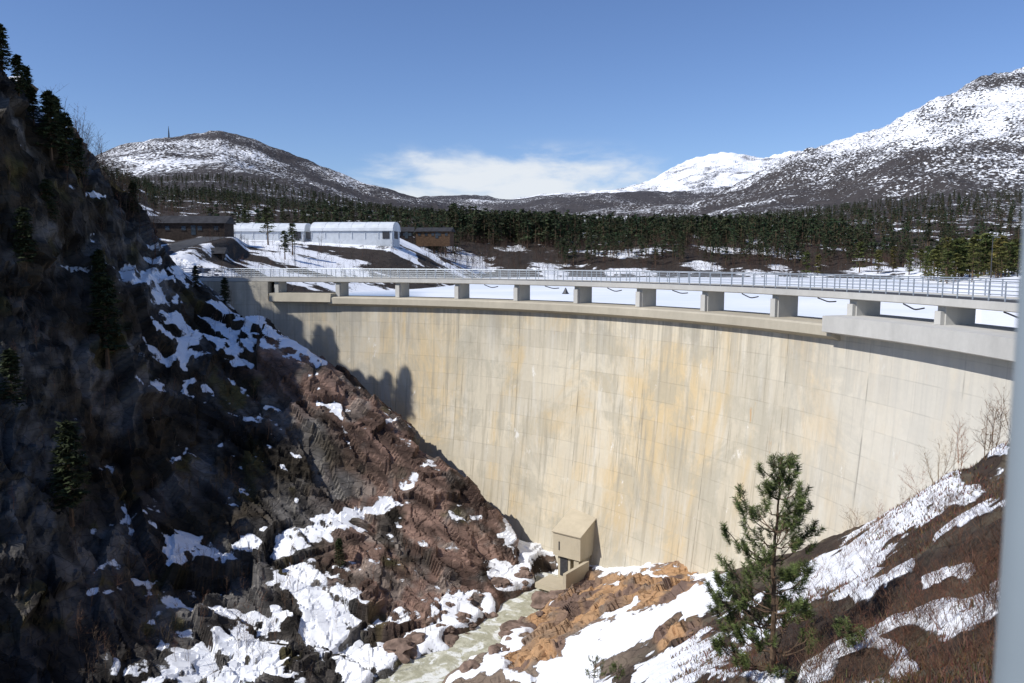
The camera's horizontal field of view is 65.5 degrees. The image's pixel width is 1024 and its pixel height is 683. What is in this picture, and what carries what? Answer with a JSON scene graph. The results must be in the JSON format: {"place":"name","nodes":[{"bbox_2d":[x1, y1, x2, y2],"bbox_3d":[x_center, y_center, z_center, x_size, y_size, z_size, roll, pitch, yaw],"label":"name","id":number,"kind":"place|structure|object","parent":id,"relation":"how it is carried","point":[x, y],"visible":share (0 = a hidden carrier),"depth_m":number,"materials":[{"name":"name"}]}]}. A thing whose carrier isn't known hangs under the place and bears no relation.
{"place":"outdoors","nodes":[
{"label":"outdoors","id":0,"kind":"place"},
{"bbox_2d":[162,237,249,277],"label":"road","id":1,"kind":"structure","parent":0,"point":[177,246],"depth_m":129.71,"materials":[{"name":"grey asphalt"}]},
{"bbox_2d":[375,572,557,682],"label":"river","id":2,"kind":"structure","parent":0,"point":[439,666],"depth_m":67.78,"materials":[{"name":"liquid"}]},
{"bbox_2d":[0,60,1023,682],"bbox_3d":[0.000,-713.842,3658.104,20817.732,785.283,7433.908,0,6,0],"label":"terrain","id":3,"kind":"structure","parent":0,"point":[350,464],"depth_m":78.06,"materials":[{"name":"white snow"}]},
{"bbox_2d":[0,23,14,70],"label":"pine tree","id":4,"kind":"object","parent":3,"relation":"on","point":[4,44],"visible":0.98,"depth_m":78.43,"materials":[{"name":"green plant"}]},
{"bbox_2d":[0,348,27,406],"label":"spruce tree","id":5,"kind":"object","parent":3,"relation":"on","point":[10,367],"visible":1,"depth_m":66.27,"materials":[{"name":"green plant"}]},
{"bbox_2d":[9,54,28,96],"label":"pine tree","id":6,"kind":"object","parent":3,"relation":"on","point":[17,64],"visible":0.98,"depth_m":79.49,"materials":[{"name":"green plant"}]},
{"bbox_2d":[9,207,37,271],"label":"spruce tree","id":7,"kind":"object","parent":3,"relation":"on","point":[22,241],"visible":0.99,"depth_m":72.12,"materials":[{"name":"green plant"}]},
{"bbox_2d":[20,65,37,98],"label":"pine tree","id":8,"kind":"object","parent":3,"relation":"on","point":[27,77],"visible":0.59,"depth_m":85.45,"materials":[{"name":"green plant"}]},
{"bbox_2d":[25,87,40,125],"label":"pine tree","id":9,"kind":"object","parent":3,"relation":"on","point":[32,97],"visible":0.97,"depth_m":81.81,"materials":[{"name":"green plant"}]},
{"bbox_2d":[38,179,59,221],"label":"spruce tree","id":10,"kind":"object","parent":3,"relation":"on","point":[45,185],"visible":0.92,"depth_m":76.62,"materials":[{"name":"green plant"}]},
{"bbox_2d":[33,90,66,160],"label":"pine tree","id":11,"kind":"object","parent":3,"relation":"on","point":[49,117],"visible":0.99,"depth_m":81.84,"materials":[{"name":"green plant"}]},
{"bbox_2d":[51,95,64,134],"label":"pine tree","id":12,"kind":"object","parent":3,"relation":"on","point":[59,104],"visible":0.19,"depth_m":85.87,"materials":[{"name":"green plant"}]},
{"bbox_2d":[53,112,79,169],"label":"pine tree","id":13,"kind":"object","parent":3,"relation":"on","point":[68,129],"visible":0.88,"depth_m":84.06,"materials":[{"name":"green plant"}]},
{"bbox_2d":[43,419,92,526],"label":"spruce tree","id":14,"kind":"object","parent":3,"relation":"on","point":[64,475],"visible":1,"depth_m":65.96,"materials":[{"name":"green plant"}]},
{"bbox_2d":[70,138,89,185],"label":"pine tree","id":15,"kind":"object","parent":3,"relation":"on","point":[80,153],"visible":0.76,"depth_m":87.27,"materials":[{"name":"green plant"}]},
{"bbox_2d":[88,249,109,299],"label":"spruce tree","id":16,"kind":"object","parent":3,"relation":"on","point":[98,261],"visible":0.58,"depth_m":80.50,"materials":[{"name":"green plant"}]},
{"bbox_2d":[38,83,168,274],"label":"bare tree","id":17,"kind":"object","parent":3,"relation":"on","point":[98,155],"visible":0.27,"depth_m":95.05,"materials":[{"name":"brown plant"}]},
{"bbox_2d":[85,272,130,368],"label":"spruce tree","id":18,"kind":"object","parent":3,"relation":"on","point":[106,325],"visible":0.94,"depth_m":78.23,"materials":[{"name":"green plant"}]},
{"bbox_2d":[127,180,140,211],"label":"spruce tree","id":19,"kind":"object","parent":3,"relation":"on","point":[134,185],"visible":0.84,"depth_m":97.72,"materials":[{"name":"green plant"}]},
{"bbox_2d":[149,213,235,240],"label":"long timber shed","id":20,"kind":"structure","parent":3,"relation":"on","point":[176,228],"depth_m":170.17,"materials":[{"name":"brown wood"}]},
{"bbox_2d":[191,265,199,285],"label":"spruce tree","id":21,"kind":"object","parent":3,"relation":"on","point":[195,272],"visible":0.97,"depth_m":98.78,"materials":[{"name":"green plant"}]},
{"bbox_2d":[206,208,214,215],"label":"pine tree","id":22,"kind":"object","parent":3,"relation":"on","point":[209,210],"visible":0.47,"depth_m":236.94,"materials":[{"name":"green plant"}]},
{"bbox_2d":[210,244,228,259],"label":"timber cabin","id":23,"kind":"object","parent":3,"relation":"on","point":[220,253],"visible":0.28,"depth_m":129.34,"materials":[{"name":"brown wood"}]},
{"bbox_2d":[0,140,441,682],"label":"cliff saplings","id":24,"kind":"object","parent":3,"relation":"on","point":[178,549],"visible":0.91,"depth_m":70.74,"materials":[{"name":"brown plant"}]},
{"bbox_2d":[219,277,230,305],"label":"spruce tree","id":25,"kind":"object","parent":3,"relation":"on","point":[223,293],"visible":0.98,"depth_m":101.64,"materials":[{"name":"green plant"}]},
{"bbox_2d":[240,209,249,222],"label":"pine tree","id":26,"kind":"object","parent":3,"relation":"on","point":[244,212],"visible":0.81,"depth_m":242.11,"materials":[{"name":"green plant"}]},
{"bbox_2d":[258,207,275,244],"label":"pine tree","id":27,"kind":"object","parent":3,"relation":"on","point":[267,218],"visible":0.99,"depth_m":185.92,"materials":[{"name":"green plant"}]},
{"bbox_2d":[234,223,311,240],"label":"storage hangar","id":28,"kind":"structure","parent":3,"relation":"on","point":[247,230],"depth_m":205.33,"materials":[{"name":"metal"}]},
{"bbox_2d":[279,230,291,259],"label":"pine tree","id":29,"kind":"object","parent":3,"relation":"on","point":[285,242],"visible":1,"depth_m":158.72,"materials":[{"name":"green plant"}]},
{"bbox_2d":[287,223,299,253],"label":"pine tree","id":30,"kind":"object","parent":3,"relation":"on","point":[291,232],"visible":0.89,"depth_m":168.42,"materials":[{"name":"green plant"}]},
{"bbox_2d":[299,211,308,222],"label":"pine tree","id":31,"kind":"object","parent":3,"relation":"on","point":[303,217],"visible":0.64,"depth_m":242.41,"materials":[{"name":"green plant"}]},
{"bbox_2d":[324,214,330,221],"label":"pine tree","id":32,"kind":"object","parent":3,"relation":"on","point":[327,218],"visible":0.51,"depth_m":247.35,"materials":[{"name":"green plant"}]},
{"bbox_2d":[334,538,345,567],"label":"spruce tree","id":33,"kind":"object","parent":3,"relation":"on","point":[338,544],"visible":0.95,"depth_m":75.45,"materials":[{"name":"green plant"}]},
{"bbox_2d":[310,222,400,246],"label":"storage hangar","id":34,"kind":"structure","parent":3,"relation":"on","point":[373,233],"depth_m":205.34,"materials":[{"name":"metal"}]},
{"bbox_2d":[393,212,400,224],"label":"pine tree","id":35,"kind":"object","parent":3,"relation":"on","point":[396,214],"visible":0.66,"depth_m":247.31,"materials":[{"name":"green plant"}]},
{"bbox_2d":[400,225,414,243],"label":"timber cabin","id":36,"kind":"object","parent":3,"relation":"on","point":[406,233],"visible":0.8,"depth_m":245.15,"materials":[{"name":"brown wood"}]},
{"bbox_2d":[415,226,454,246],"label":"wooden house","id":37,"kind":"structure","parent":3,"relation":"on","point":[443,236],"depth_m":256.15,"materials":[{"name":"brown wood"}]},
{"bbox_2d":[383,567,591,672],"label":"river boulders","id":38,"kind":"object","parent":3,"relation":"on","point":[404,649],"visible":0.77,"depth_m":69.51,"materials":[{"name":"stone"}]},
{"bbox_2d":[98,163,1023,266],"bbox_3d":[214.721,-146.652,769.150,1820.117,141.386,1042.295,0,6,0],"label":"distant conifer forest","id":39,"kind":"object","parent":3,"relation":"on","point":[495,224],"visible":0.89,"depth_m":362.19,"materials":[{"name":"green plant"}]},
{"bbox_2d":[101,167,1022,285],"bbox_3d":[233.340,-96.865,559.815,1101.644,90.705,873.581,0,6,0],"label":"distant bare birch wood","id":40,"kind":"object","parent":3,"relation":"on","point":[474,260],"visible":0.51,"depth_m":292.84,"materials":[{"name":"brown plant"}]},
{"bbox_2d":[535,508,595,591],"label":"valve house","id":41,"kind":"structure","parent":3,"relation":"on","point":[573,530],"depth_m":81.46,"materials":[{"name":"concrete"}]},
{"bbox_2d":[585,655,607,681],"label":"young pine","id":42,"kind":"object","parent":3,"relation":"on","point":[596,665],"visible":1,"depth_m":45.22,"materials":[{"name":"green plant"}]},
{"bbox_2d":[203,282,1015,573],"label":"arch dam","id":43,"kind":"structure","parent":3,"relation":"on","point":[650,434],"depth_m":76.31,"materials":[{"name":"concrete"}]},
{"bbox_2d":[183,268,1018,324],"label":"bridge","id":44,"kind":"structure","parent":43,"relation":"on","point":[957,309],"depth_m":72.83,"materials":[{"name":"concrete"}]},
{"bbox_2d":[608,661,625,682],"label":"young pine","id":45,"kind":"object","parent":3,"relation":"on","point":[614,666],"visible":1,"depth_m":40.20,"materials":[{"name":"green plant"}]},
{"bbox_2d":[703,451,826,679],"bbox_3d":[5.402,4.985,17.116,2.666,5.430,2.695,0,6,0],"label":"pine tree","id":46,"kind":"object","parent":3,"relation":"on","point":[792,572],"visible":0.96,"depth_m":16.94,"materials":[{"name":"green plant"}]},
{"bbox_2d":[791,597,815,628],"bbox_3d":[7.462,7.195,20.438,0.811,1.221,0.644,-6,8,-44],"label":"young pine","id":47,"kind":"object","parent":3,"relation":"on","point":[809,613],"visible":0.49,"depth_m":20.34,"materials":[{"name":"green plant"}]},
{"bbox_2d":[668,443,1007,682],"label":"dry grass","id":48,"kind":"structure","parent":3,"relation":"on","point":[927,677],"depth_m":19.30,"materials":[{"name":"beige plant"}]},
{"bbox_2d":[682,469,1005,682],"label":"heather bushes","id":49,"kind":"object","parent":3,"relation":"on","point":[906,630],"visible":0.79,"depth_m":15.38,"materials":[{"name":"brown plant"}]},
{"bbox_2d":[831,616,867,656],"bbox_3d":[6.491,5.813,15.310,0.731,1.091,0.707,-3,7,-27],"label":"young pine","id":50,"kind":"object","parent":3,"relation":"on","point":[849,633],"visible":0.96,"depth_m":15.24,"materials":[{"name":"green plant"}]},
{"bbox_2d":[798,384,1010,586],"bbox_3d":[22.121,5.411,38.502,8.464,8.886,26.234,5,8,41],"label":"birch thicket","id":51,"kind":"object","parent":3,"relation":"on","point":[961,452],"visible":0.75,"depth_m":33.98,"materials":[{"name":"brown plant"}]},
{"bbox_2d":[800,232,1021,283],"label":"lakeside pine grove","id":52,"kind":"object","parent":3,"relation":"on","point":[969,258],"visible":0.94,"depth_m":196.14,"materials":[{"name":"green plant"}]},
{"bbox_2d":[990,237,999,288],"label":"street lamp","id":53,"kind":"object","parent":3,"relation":"on","point":[991,260],"visible":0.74,"depth_m":117.36,"materials":[{"name":"metal"}]},
{"bbox_2d":[993,212,1023,682],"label":"metal post","id":54,"kind":"object","parent":3,"relation":"on","point":[1009,658],"depth_m":0.82,"materials":[{"name":"grey metal"}]},
{"bbox_2d":[0,0,1023,198],"label":"sky","id":55,"kind":"structure","parent":0,"point":[500,99],"materials":[{"name":"blue"}]},
{"bbox_2d":[349,277,955,318],"bbox_3d":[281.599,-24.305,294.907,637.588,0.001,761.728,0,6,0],"label":"frozen lake","id":56,"kind":"structure","parent":0,"point":[812,307],"depth_m":133.64,"materials":[{"name":"white snow"}]}
]}

